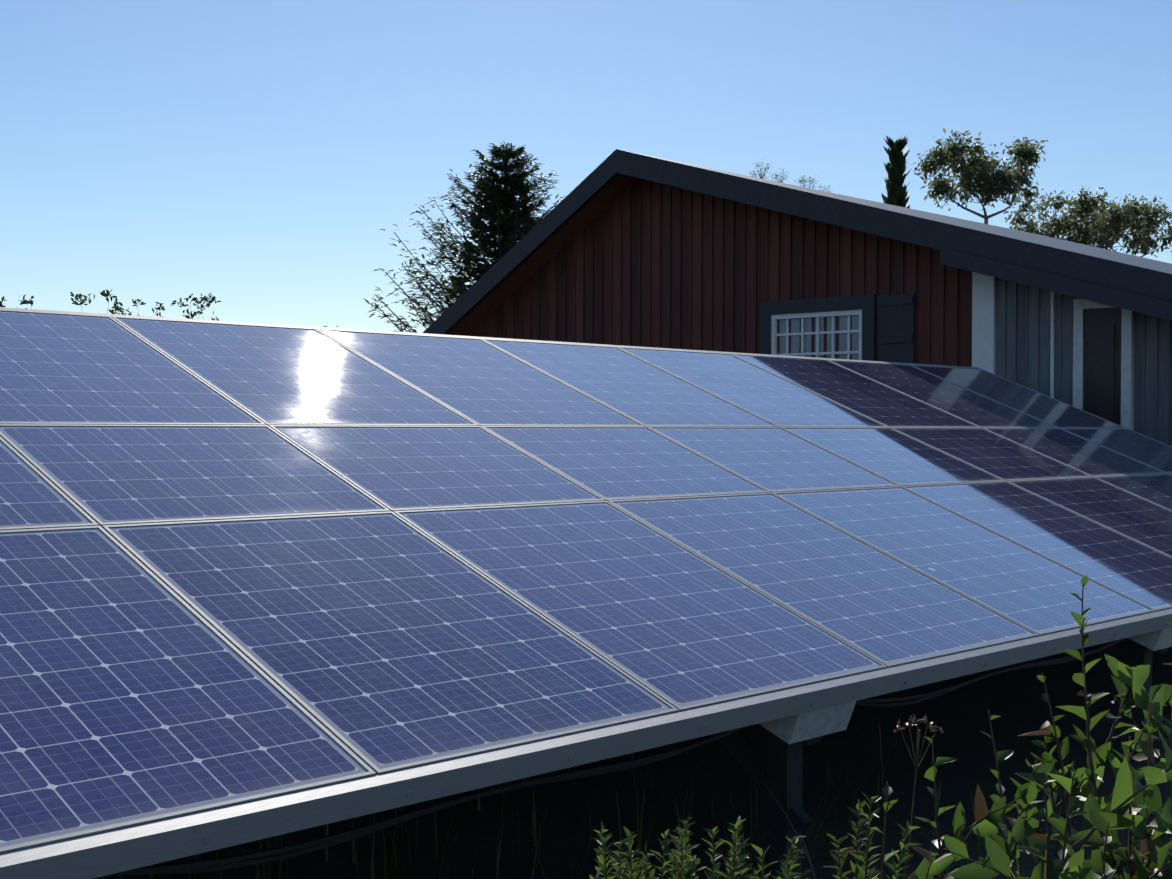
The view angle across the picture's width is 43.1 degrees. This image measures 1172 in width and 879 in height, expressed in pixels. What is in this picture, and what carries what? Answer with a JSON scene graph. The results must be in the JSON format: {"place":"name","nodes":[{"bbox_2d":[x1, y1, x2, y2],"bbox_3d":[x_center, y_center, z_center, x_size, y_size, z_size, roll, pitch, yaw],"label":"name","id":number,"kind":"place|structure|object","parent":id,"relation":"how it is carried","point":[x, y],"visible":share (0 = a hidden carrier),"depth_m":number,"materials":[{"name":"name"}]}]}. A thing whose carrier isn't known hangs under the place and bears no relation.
{"place":"outdoors","nodes":[
{"label":"outdoors","id":0,"kind":"place"},
{"bbox_2d":[0,0,1171,332],"label":"sky","id":1,"kind":"structure","parent":0,"point":[255,156],"materials":[{"name":"blue"}]},
{"bbox_2d":[93,638,1171,878],"bbox_3d":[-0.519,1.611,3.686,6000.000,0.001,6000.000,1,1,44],"label":"ground","id":2,"kind":"structure","parent":0,"point":[1013,698],"depth_m":6.56,"materials":[{"name":"black soil"}]},
{"bbox_2d":[0,288,221,320],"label":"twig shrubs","id":3,"kind":"object","parent":2,"relation":"on","point":[135,303],"visible":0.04,"depth_m":21.41,"materials":[{"name":"green plant"}]},
{"bbox_2d":[0,307,1171,878],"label":"array support","id":4,"kind":"object","parent":2,"relation":"on","point":[794,721],"visible":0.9,"depth_m":4.35,"materials":[{"name":"metal"}]},
{"bbox_2d":[0,310,1171,854],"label":"solar array","id":5,"kind":"object","parent":4,"relation":"on","point":[242,564],"visible":0.94,"depth_m":5.64,"materials":[{"name":"blue"}]},
{"bbox_2d":[97,575,1171,878],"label":"plants","id":6,"kind":"object","parent":2,"relation":"on","point":[1121,807],"visible":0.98,"depth_m":3.85,"materials":[{"name":"green plant"}]},
{"bbox_2d":[324,128,1171,332],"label":"trees","id":7,"kind":"object","parent":2,"relation":"on","point":[503,213],"visible":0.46,"depth_m":40.29,"materials":[{"name":"green plant"}]},
{"bbox_2d":[467,178,1171,445],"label":"barn walls","id":8,"kind":"structure","parent":2,"relation":"on","point":[639,262],"depth_m":15.87,"materials":[{"name":"brown wood"}]},
{"bbox_2d":[423,149,1171,335],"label":"barn roof","id":9,"kind":"structure","parent":8,"relation":"on","point":[1138,284],"depth_m":14.91,"materials":[{"name":"grey metal"}]},
{"bbox_2d":[759,272,1134,430],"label":"barn trim","id":10,"kind":"structure","parent":8,"relation":"attached to","point":[882,328],"depth_m":13.96,"materials":[{"name":"grey wood"}]}
]}

